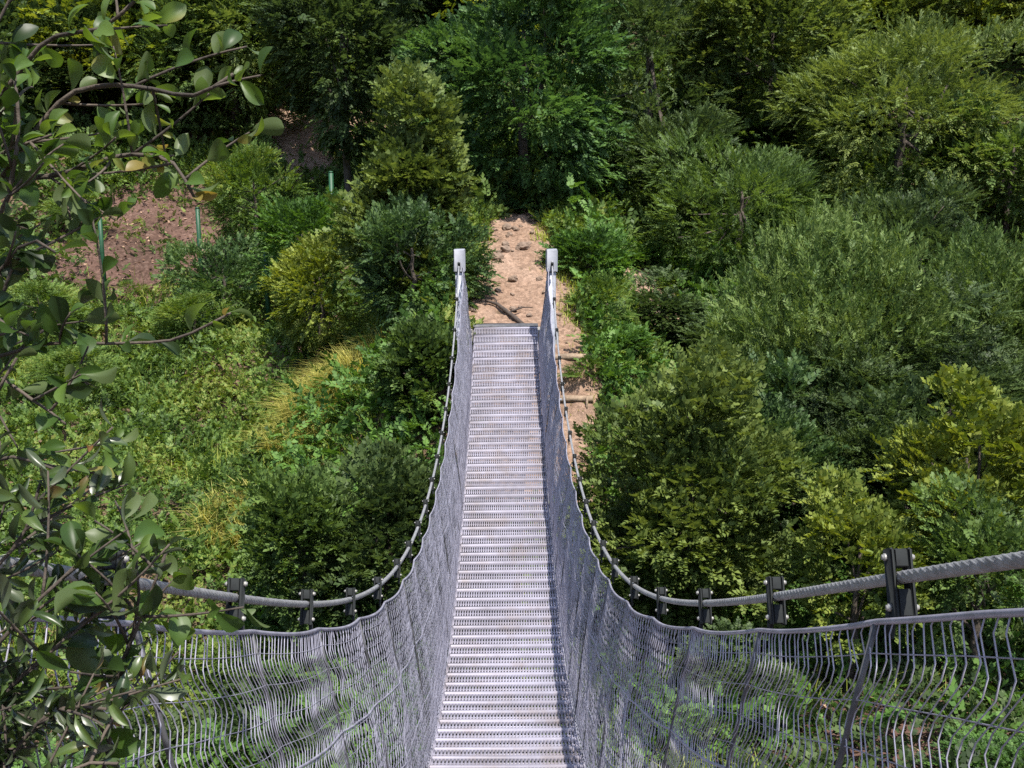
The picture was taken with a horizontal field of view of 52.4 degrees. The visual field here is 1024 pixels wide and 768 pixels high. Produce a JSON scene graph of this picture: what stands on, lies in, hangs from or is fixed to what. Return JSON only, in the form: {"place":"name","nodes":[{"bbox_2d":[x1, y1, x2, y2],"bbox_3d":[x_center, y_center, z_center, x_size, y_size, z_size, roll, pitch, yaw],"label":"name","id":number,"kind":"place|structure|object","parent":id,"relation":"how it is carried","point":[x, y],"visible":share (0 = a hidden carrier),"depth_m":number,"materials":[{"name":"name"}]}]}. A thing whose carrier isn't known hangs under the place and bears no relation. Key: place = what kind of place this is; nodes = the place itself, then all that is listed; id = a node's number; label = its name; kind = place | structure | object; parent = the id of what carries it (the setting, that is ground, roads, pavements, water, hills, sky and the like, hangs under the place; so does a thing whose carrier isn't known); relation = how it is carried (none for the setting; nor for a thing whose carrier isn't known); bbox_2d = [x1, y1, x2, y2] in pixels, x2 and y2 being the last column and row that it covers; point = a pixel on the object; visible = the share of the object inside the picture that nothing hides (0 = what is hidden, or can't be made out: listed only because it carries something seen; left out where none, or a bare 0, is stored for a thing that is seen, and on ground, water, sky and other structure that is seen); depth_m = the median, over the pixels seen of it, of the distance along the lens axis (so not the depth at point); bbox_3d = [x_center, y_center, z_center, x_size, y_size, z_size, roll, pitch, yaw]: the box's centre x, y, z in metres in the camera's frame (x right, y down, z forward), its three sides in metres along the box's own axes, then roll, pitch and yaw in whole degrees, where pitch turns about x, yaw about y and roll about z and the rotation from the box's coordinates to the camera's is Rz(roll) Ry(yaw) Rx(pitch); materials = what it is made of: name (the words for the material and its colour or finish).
{"place":"outdoors","nodes":[
{"label":"outdoors","id":0,"kind":"place"},
{"bbox_2d":[2,169,251,310],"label":"bare slope","id":1,"kind":"structure","parent":0,"point":[151,219],"depth_m":27.83,"materials":[{"name":"brown soil"}]},
{"bbox_2d":[272,316,339,340],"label":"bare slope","id":2,"kind":"structure","parent":0,"point":[316,322],"depth_m":24.51,"materials":[{"name":"brown soil"}]},
{"bbox_2d":[263,101,356,196],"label":"bare slope","id":3,"kind":"structure","parent":0,"point":[306,134],"depth_m":31.93,"materials":[{"name":"brown soil"}]},
{"bbox_2d":[5,78,1002,767],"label":"leaf litter","id":4,"kind":"object","parent":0,"point":[279,358],"visible":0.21,"depth_m":26.63,"materials":[{"name":"plant"}]},
{"bbox_2d":[0,0,1023,767],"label":"terrain","id":5,"kind":"structure","parent":0,"point":[278,342],"depth_m":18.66,"materials":[{"name":"green plant"}]},
{"bbox_2d":[0,0,87,150],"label":"dark tree","id":6,"kind":"object","parent":5,"relation":"on","point":[32,96],"visible":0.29,"depth_m":30.36,"materials":[{"name":"green plant"}]},
{"bbox_2d":[0,277,95,346],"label":"bush","id":7,"kind":"object","parent":5,"relation":"on","point":[45,290],"visible":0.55,"depth_m":22.57,"materials":[{"name":"green plant"}]},
{"bbox_2d":[16,344,128,410],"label":"bush","id":8,"kind":"object","parent":5,"relation":"on","point":[63,357],"visible":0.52,"depth_m":19.49,"materials":[{"name":"green plant"}]},
{"bbox_2d":[0,0,147,96],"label":"woodland tree","id":9,"kind":"object","parent":5,"relation":"on","point":[63,53],"visible":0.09,"depth_m":31.73,"materials":[{"name":"green plant"}]},
{"bbox_2d":[39,192,116,239],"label":"bush","id":10,"kind":"object","parent":5,"relation":"on","point":[85,196],"visible":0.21,"depth_m":27.45,"materials":[{"name":"green plant"}]},
{"bbox_2d":[11,733,147,767],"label":"bush","id":11,"kind":"object","parent":5,"relation":"on","point":[44,761],"visible":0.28,"depth_m":10.26,"materials":[{"name":"green plant"}]},
{"bbox_2d":[0,398,190,767],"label":"leafy shrub","id":12,"kind":"object","parent":5,"relation":"on","point":[64,710],"visible":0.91,"depth_m":1.26,"materials":[{"name":"green plant"}]},
{"bbox_2d":[98,214,107,297],"bbox_3d":[-9.972,-3.029,25.356,0.128,2.256,0.112,-5,14,-22],"label":"green stake","id":13,"kind":"object","parent":5,"relation":"on","point":[101,240],"visible":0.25,"depth_m":25.22,"materials":[{"name":"paint"}]},
{"bbox_2d":[0,0,217,121],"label":"dark tree","id":14,"kind":"object","parent":5,"relation":"on","point":[91,12],"visible":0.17,"depth_m":31.07,"materials":[{"name":"green plant"}]},
{"bbox_2d":[116,278,149,293],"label":"bush","id":15,"kind":"object","parent":5,"relation":"on","point":[129,281],"visible":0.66,"depth_m":25.87,"materials":[{"name":"green plant"}]},
{"bbox_2d":[0,489,269,767],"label":"oak sapling","id":16,"kind":"object","parent":5,"relation":"on","point":[77,596],"visible":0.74,"depth_m":1.28,"materials":[{"name":"green plant"}]},
{"bbox_2d":[11,0,266,86],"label":"woodland tree","id":17,"kind":"object","parent":5,"relation":"on","point":[127,17],"visible":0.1,"depth_m":30.19,"materials":[{"name":"green plant"}]},
{"bbox_2d":[0,0,283,488],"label":"holm oak","id":18,"kind":"object","parent":5,"relation":"on","point":[73,204],"visible":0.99,"depth_m":1.37,"materials":[{"name":"green plant"}]},
{"bbox_2d":[141,289,241,345],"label":"bush","id":19,"kind":"object","parent":5,"relation":"on","point":[172,307],"visible":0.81,"depth_m":21.91,"materials":[{"name":"green plant"}]},
{"bbox_2d":[195,207,202,269],"bbox_3d":[-7.618,-3.119,25.418,0.128,2.383,0.112,-5,14,-22],"label":"green stake","id":20,"kind":"object","parent":5,"relation":"on","point":[198,223],"visible":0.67,"depth_m":25.22,"materials":[{"name":"paint"}]},
{"bbox_2d":[162,474,265,560],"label":"grass tussock","id":21,"kind":"object","parent":5,"relation":"on","point":[222,532],"depth_m":15.41,"materials":[{"name":"plant"}]},
{"bbox_2d":[151,228,280,332],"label":"leafy shrub","id":22,"kind":"object","parent":5,"relation":"on","point":[222,279],"visible":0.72,"depth_m":23.60,"materials":[{"name":"green plant"}]},
{"bbox_2d":[79,0,360,105],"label":"woodland tree","id":23,"kind":"object","parent":5,"relation":"on","point":[219,11],"visible":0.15,"depth_m":30.11,"materials":[{"name":"green plant"}]},
{"bbox_2d":[121,0,355,130],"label":"broadleaf tree","id":24,"kind":"object","parent":5,"relation":"on","point":[156,34],"visible":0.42,"depth_m":30.46,"materials":[{"name":"green plant"}]},
{"bbox_2d":[195,622,301,689],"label":"bush","id":25,"kind":"object","parent":5,"relation":"on","point":[215,665],"visible":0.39,"depth_m":12.92,"materials":[{"name":"green plant"}]},
{"bbox_2d":[192,136,316,263],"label":"leafy shrub","id":26,"kind":"object","parent":5,"relation":"on","point":[233,172],"visible":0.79,"depth_m":25.39,"materials":[{"name":"green plant"}]},
{"bbox_2d":[245,399,272,419],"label":"bush","id":27,"kind":"object","parent":5,"relation":"on","point":[257,406],"visible":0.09,"depth_m":19.94,"materials":[{"name":"green plant"}]},
{"bbox_2d":[263,252,270,321],"bbox_3d":[-5.519,-1.869,23.500,0.128,2.194,0.112,-5,14,-22],"label":"green stake","id":28,"kind":"object","parent":5,"relation":"on","point":[267,303],"visible":0.32,"depth_m":23.46,"materials":[{"name":"paint"}]},
{"bbox_2d":[218,401,345,463],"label":"grass tussock","id":29,"kind":"object","parent":5,"relation":"on","point":[307,430],"depth_m":17.44,"materials":[{"name":"plant"}]},
{"bbox_2d":[226,461,360,664],"bbox_3d":[-2.738,2.352,13.250,1.736,2.939,1.927,0,13,0],"label":"round shrub","id":30,"kind":"object","parent":5,"relation":"on","point":[292,504],"visible":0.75,"depth_m":12.64,"materials":[{"name":"green plant"}]},
{"bbox_2d":[241,185,350,326],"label":"leafy shrub","id":31,"kind":"object","parent":5,"relation":"on","point":[294,217],"visible":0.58,"depth_m":21.93,"materials":[{"name":"green plant"}]},
{"bbox_2d":[249,342,366,424],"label":"grass tussock","id":32,"kind":"object","parent":5,"relation":"on","point":[287,407],"depth_m":18.34,"materials":[{"name":"plant"}]},
{"bbox_2d":[257,227,370,359],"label":"yellow green shrub","id":33,"kind":"object","parent":5,"relation":"on","point":[291,266],"visible":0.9,"depth_m":20.45,"materials":[{"name":"green plant"}]},
{"bbox_2d":[328,171,337,313],"bbox_3d":[-4.230,-3.225,24.627,0.128,3.564,0.112,-5,14,-22],"label":"green stake","id":34,"kind":"object","parent":5,"relation":"on","point":[331,184],"visible":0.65,"depth_m":24.30,"materials":[{"name":"paint"}]},
{"bbox_2d":[234,0,446,191],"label":"broadleaf tree","id":35,"kind":"object","parent":5,"relation":"on","point":[286,29],"visible":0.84,"depth_m":27.31,"materials":[{"name":"green plant"}]},
{"bbox_2d":[301,326,391,400],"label":"grass tussock","id":36,"kind":"object","parent":5,"relation":"on","point":[368,346],"depth_m":18.55,"materials":[{"name":"plant"}]},
{"bbox_2d":[254,0,459,63],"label":"woodland tree","id":37,"kind":"object","parent":5,"relation":"on","point":[418,19],"visible":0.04,"depth_m":34.13,"materials":[{"name":"green plant"}]},
{"bbox_2d":[278,431,507,648],"bbox_3d":[-1.517,2.038,13.305,2.978,3.082,2.926,0,13,0],"label":"round shrub","id":38,"kind":"object","parent":5,"relation":"on","point":[395,486],"visible":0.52,"depth_m":12.66,"materials":[{"name":"green plant"}]},
{"bbox_2d":[311,49,485,296],"bbox_3d":[-1.964,-3.820,19.330,3.058,4.500,2.829,7,15,29],"label":"conical tree","id":39,"kind":"object","parent":5,"relation":"on","point":[415,159],"visible":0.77,"depth_m":18.60,"materials":[{"name":"green plant"}]},
{"bbox_2d":[364,311,468,413],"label":"leafy shrub","id":40,"kind":"object","parent":5,"relation":"on","point":[427,342],"visible":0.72,"depth_m":15.80,"materials":[{"name":"green plant"}]},
{"bbox_2d":[345,189,505,330],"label":"leafy shrub","id":41,"kind":"object","parent":5,"relation":"on","point":[382,225],"visible":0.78,"depth_m":17.78,"materials":[{"name":"green plant"}]},
{"bbox_2d":[352,0,555,63],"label":"woodland tree","id":42,"kind":"object","parent":5,"relation":"on","point":[447,2],"depth_m":31.30,"materials":[{"name":"green plant"}]},
{"bbox_2d":[422,0,539,35],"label":"woodland tree","id":43,"kind":"object","parent":5,"relation":"on","point":[450,8],"visible":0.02,"depth_m":34.63,"materials":[{"name":"green plant"}]},
{"bbox_2d":[502,223,511,230],"bbox_3d":[-0.102,-3.142,20.873,0.216,0.172,0.278,-1,13,-4],"label":"path rock","id":44,"kind":"object","parent":5,"relation":"on","point":[506,226],"visible":0.94,"depth_m":20.77,"materials":[{"name":"stone"}]},
{"bbox_2d":[0,249,1023,767],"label":"suspension footbridge","id":45,"kind":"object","parent":5,"relation":"on","point":[486,471],"visible":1,"depth_m":6.95,"materials":[{"name":"metal"}]},
{"bbox_2d":[0,24,1023,732],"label":"ground cover","id":46,"kind":"object","parent":5,"relation":"on","point":[244,332],"visible":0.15,"depth_m":19.00,"materials":[{"name":"green plant"}]},
{"bbox_2d":[0,0,1023,333],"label":"undergrowth","id":47,"kind":"object","parent":5,"relation":"on","point":[882,174],"visible":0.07,"depth_m":28.04,"materials":[{"name":"green plant"}]},
{"bbox_2d":[1,592,1023,767],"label":"ground cover","id":48,"kind":"object","parent":5,"relation":"on","point":[972,698],"visible":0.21,"depth_m":11.17,"materials":[{"name":"green plant"}]},
{"bbox_2d":[389,0,643,208],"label":"broadleaf tree","id":49,"kind":"object","parent":5,"relation":"on","point":[478,34],"visible":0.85,"depth_m":21.58,"materials":[{"name":"green plant"}]},
{"bbox_2d":[449,208,598,509],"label":"footpath","id":50,"kind":"structure","parent":5,"relation":"on","point":[526,288],"depth_m":17.36,"materials":[{"name":"beige soil"}]},
{"bbox_2d":[494,286,500,292],"bbox_3d":[-0.247,-1.642,18.180,0.134,0.098,0.158,14,30,-2],"label":"path rock","id":51,"kind":"object","parent":50,"relation":"on","point":[497,289],"visible":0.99,"depth_m":18.14,"materials":[{"name":"stone"}]},
{"bbox_2d":[492,252,503,259],"bbox_3d":[-0.267,-2.371,19.374,0.245,0.174,0.193,11,21,16],"label":"path rock","id":52,"kind":"object","parent":50,"relation":"on","point":[500,255],"visible":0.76,"depth_m":19.31,"materials":[{"name":"stone"}]},
{"bbox_2d":[500,246,509,252],"bbox_3d":[-0.132,-2.546,19.720,0.192,0.153,0.246,-2,13,-7],"label":"path rock","id":53,"kind":"object","parent":50,"relation":"on","point":[505,249],"visible":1,"depth_m":19.64,"materials":[{"name":"brown stone"}]},
{"bbox_2d":[502,241,508,245],"bbox_3d":[-0.123,-2.686,19.957,0.153,0.104,0.161,0,13,-1],"label":"path rock","id":54,"kind":"object","parent":50,"relation":"on","point":[505,243],"visible":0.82,"depth_m":19.90,"materials":[{"name":"brown stone"}]},
{"bbox_2d":[484,298,532,322],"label":"fallen branch","id":55,"kind":"object","parent":50,"relation":"on","point":[510,314],"visible":0.88,"depth_m":17.43,"materials":[{"name":"brown wood"}]},
{"bbox_2d":[508,275,517,281],"bbox_3d":[0.015,-1.875,18.564,0.171,0.154,0.217,8,2,-21],"label":"path rock","id":56,"kind":"object","parent":50,"relation":"on","point":[513,278],"visible":0.98,"depth_m":18.50,"materials":[{"name":"stone"}]},
{"bbox_2d":[516,241,530,249],"bbox_3d":[0.224,-2.631,19.861,0.309,0.172,0.209,2,16,-21],"label":"path rock","id":57,"kind":"object","parent":50,"relation":"on","point":[523,245],"visible":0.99,"depth_m":19.79,"materials":[{"name":"brown stone"}]},
{"bbox_2d":[536,275,542,280],"bbox_3d":[0.490,-1.891,18.621,0.146,0.094,0.138,-16,20,-1],"label":"path rock","id":58,"kind":"object","parent":50,"relation":"on","point":[539,278],"visible":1,"depth_m":18.57,"materials":[{"name":"brown stone"}]},
{"bbox_2d":[447,217,617,419],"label":"grass","id":59,"kind":"structure","parent":5,"relation":"on","point":[561,271],"depth_m":18.42,"materials":[{"name":"green plant"}]},
{"bbox_2d":[555,353,591,361],"bbox_3d":[0.922,-0.334,16.480,0.732,0.310,0.147,0,13,0],"label":"timber step","id":60,"kind":"object","parent":5,"relation":"on","point":[569,356],"visible":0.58,"depth_m":16.43,"materials":[{"name":"beige wood"}]},
{"bbox_2d":[560,395,592,408],"bbox_3d":[0.900,0.327,16.177,0.732,0.310,0.147,0,13,0],"label":"timber step","id":61,"kind":"object","parent":5,"relation":"on","point":[575,398],"visible":0.58,"depth_m":16.12,"materials":[{"name":"beige wood"}]},
{"bbox_2d":[557,353,605,377],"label":"bush","id":62,"kind":"object","parent":5,"relation":"on","point":[594,360],"visible":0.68,"depth_m":16.27,"materials":[{"name":"green plant"}]},
{"bbox_2d":[149,157,1023,767],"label":"undergrowth","id":63,"kind":"object","parent":5,"relation":"on","point":[401,421],"visible":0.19,"depth_m":13.03,"materials":[{"name":"green plant"}]},
{"bbox_2d":[534,218,638,285],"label":"leafy shrub","id":64,"kind":"object","parent":5,"relation":"on","point":[605,241],"visible":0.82,"depth_m":18.57,"materials":[{"name":"green plant"}]},
{"bbox_2d":[558,266,640,322],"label":"leafy shrub","id":65,"kind":"object","parent":5,"relation":"on","point":[608,281],"visible":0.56,"depth_m":17.67,"materials":[{"name":"green plant"}]},
{"bbox_2d":[589,320,660,355],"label":"bush","id":66,"kind":"object","parent":5,"relation":"on","point":[641,336],"visible":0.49,"depth_m":17.17,"materials":[{"name":"green plant"}]},
{"bbox_2d":[622,238,667,267],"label":"bush","id":67,"kind":"object","parent":5,"relation":"on","point":[640,257],"visible":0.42,"depth_m":22.21,"materials":[{"name":"green plant"}]},
{"bbox_2d":[563,0,757,176],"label":"dark tree","id":68,"kind":"object","parent":5,"relation":"on","point":[647,14],"visible":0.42,"depth_m":25.88,"materials":[{"name":"green plant"}]},
{"bbox_2d":[624,264,709,345],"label":"bush","id":69,"kind":"object","parent":5,"relation":"on","point":[660,305],"visible":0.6,"depth_m":19.52,"materials":[{"name":"green plant"}]},
{"bbox_2d":[599,86,755,216],"bbox_3d":[3.724,-5.145,24.259,3.925,3.426,3.183,0,13,0],"label":"dark tree","id":70,"kind":"object","parent":5,"relation":"on","point":[704,116],"visible":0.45,"depth_m":23.63,"materials":[{"name":"green plant"}]},
{"bbox_2d":[653,273,706,290],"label":"bush","id":71,"kind":"object","parent":5,"relation":"on","point":[664,284],"visible":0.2,"depth_m":21.86,"materials":[{"name":"green plant"}]},
{"bbox_2d":[535,328,825,642],"bbox_3d":[2.058,1.299,13.170,3.700,4.224,3.689,0,13,0],"label":"round shrub","id":72,"kind":"object","parent":5,"relation":"on","point":[702,398],"visible":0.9,"depth_m":12.35,"materials":[{"name":"green plant"}]},
{"bbox_2d":[662,299,772,363],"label":"bush","id":73,"kind":"object","parent":5,"relation":"on","point":[694,331],"visible":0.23,"depth_m":19.10,"materials":[{"name":"green plant"}]},
{"bbox_2d":[621,118,832,266],"bbox_3d":[4.585,-3.981,22.334,4.880,3.439,4.594,0,13,0],"label":"light green tree","id":74,"kind":"object","parent":5,"relation":"on","point":[772,177],"visible":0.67,"depth_m":21.74,"materials":[{"name":"green plant"}]},
{"bbox_2d":[666,615,813,750],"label":"bush","id":75,"kind":"object","parent":5,"relation":"on","point":[728,625],"visible":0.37,"depth_m":11.25,"materials":[{"name":"green plant"}]},
{"bbox_2d":[659,0,911,129],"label":"olive green tree","id":76,"kind":"object","parent":5,"relation":"on","point":[742,19],"visible":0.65,"depth_m":26.21,"materials":[{"name":"green plant"}]},
{"bbox_2d":[716,347,871,588],"bbox_3d":[3.750,1.173,14.245,2.218,3.422,2.193,6,14,25],"label":"leafy shrub","id":77,"kind":"object","parent":5,"relation":"on","point":[781,413],"visible":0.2,"depth_m":13.91,"materials":[{"name":"green plant"}]},
{"bbox_2d":[759,657,829,682],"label":"bush","id":78,"kind":"object","parent":5,"relation":"on","point":[809,672],"visible":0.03,"depth_m":12.31,"materials":[{"name":"green plant"}]},
{"bbox_2d":[699,187,984,421],"bbox_3d":[4.997,-0.934,16.159,4.326,4.209,4.064,0,13,0],"label":"arching shrub","id":79,"kind":"object","parent":5,"relation":"on","point":[816,294],"visible":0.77,"depth_m":15.29,"materials":[{"name":"green plant"}]},
{"bbox_2d":[781,461,946,692],"bbox_3d":[3.824,2.224,11.359,1.624,2.736,1.659,0,13,0],"label":"yellow green shrub","id":80,"kind":"object","parent":5,"relation":"on","point":[860,527],"visible":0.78,"depth_m":11.19,"materials":[{"name":"green plant"}]},
{"bbox_2d":[752,331,975,580],"bbox_3d":[4.765,1.007,15.177,3.857,3.554,4.313,-2,13,-10],"label":"bush","id":81,"kind":"object","parent":5,"relation":"on","point":[826,417],"visible":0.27,"depth_m":14.60,"materials":[{"name":"green plant"}]},
{"bbox_2d":[762,0,976,64],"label":"olive green tree","id":82,"kind":"object","parent":5,"relation":"on","point":[911,10],"visible":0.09,"depth_m":28.58,"materials":[{"name":"green plant"}]},
{"bbox_2d":[757,9,1023,202],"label":"olive green tree","id":83,"kind":"object","parent":5,"relation":"on","point":[896,56],"visible":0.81,"depth_m":23.72,"materials":[{"name":"green plant"}]},
{"bbox_2d":[806,371,990,595],"bbox_3d":[5.238,1.275,13.895,2.506,3.177,3.390,4,14,19],"label":"leafy shrub","id":84,"kind":"object","parent":5,"relation":"on","point":[887,431],"visible":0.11,"depth_m":13.34,"materials":[{"name":"green plant"}]},
{"bbox_2d":[819,164,994,306],"bbox_3d":[7.730,-2.877,20.835,3.884,3.059,4.143,0,13,0],"label":"light green tree","id":85,"kind":"object","parent":5,"relation":"on","point":[916,207],"visible":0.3,"depth_m":20.43,"materials":[{"name":"green plant"}]},
{"bbox_2d":[795,268,1023,506],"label":"bush","id":86,"kind":"object","parent":5,"relation":"on","point":[1005,370],"visible":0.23,"depth_m":15.16,"materials":[{"name":"green plant"}]},
{"bbox_2d":[821,0,1023,49],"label":"olive green tree","id":87,"kind":"object","parent":5,"relation":"on","point":[988,5],"visible":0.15,"depth_m":28.80,"materials":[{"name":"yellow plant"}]},
{"bbox_2d":[860,0,1023,33],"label":"woodland tree","id":88,"kind":"object","parent":5,"relation":"on","point":[965,13],"visible":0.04,"depth_m":29.85,"materials":[{"name":"green plant"}]},
{"bbox_2d":[862,362,1023,612],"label":"yellow green shrub","id":89,"kind":"object","parent":5,"relation":"on","point":[997,428],"visible":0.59,"depth_m":11.82,"materials":[{"name":"green plant"}]},
{"bbox_2d":[887,204,1023,376],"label":"arching shrub","id":90,"kind":"object","parent":5,"relation":"on","point":[983,260],"visible":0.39,"depth_m":16.33,"materials":[{"name":"green plant"}]},
{"bbox_2d":[897,467,1023,690],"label":"leafy shrub","id":91,"kind":"object","parent":5,"relation":"on","point":[949,541],"visible":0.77,"depth_m":10.86,"materials":[{"name":"green plant"}]},
{"bbox_2d":[906,88,1023,240],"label":"light green tree","id":92,"kind":"object","parent":5,"relation":"on","point":[1006,206],"visible":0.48,"depth_m":22.55,"materials":[{"name":"green plant"}]},
{"bbox_2d":[917,718,1023,767],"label":"bush","id":93,"kind":"object","parent":5,"relation":"on","point":[1007,753],"visible":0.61,"depth_m":9.51,"materials":[{"name":"green plant"}]},
{"bbox_2d":[982,446,1023,581],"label":"bush","id":94,"kind":"object","parent":5,"relation":"on","point":[1013,501],"depth_m":14.52,"materials":[{"name":"green plant"}]},
{"bbox_2d":[621,261,682,348],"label":"shrub","id":95,"kind":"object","parent":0,"point":[640,273],"depth_m":21.87,"materials":[{"name":"green plant"}]},
{"bbox_2d":[656,655,1023,767],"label":"bush","id":96,"kind":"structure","parent":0,"point":[857,755],"depth_m":10.56,"materials":[{"name":"green plant"}]}
]}

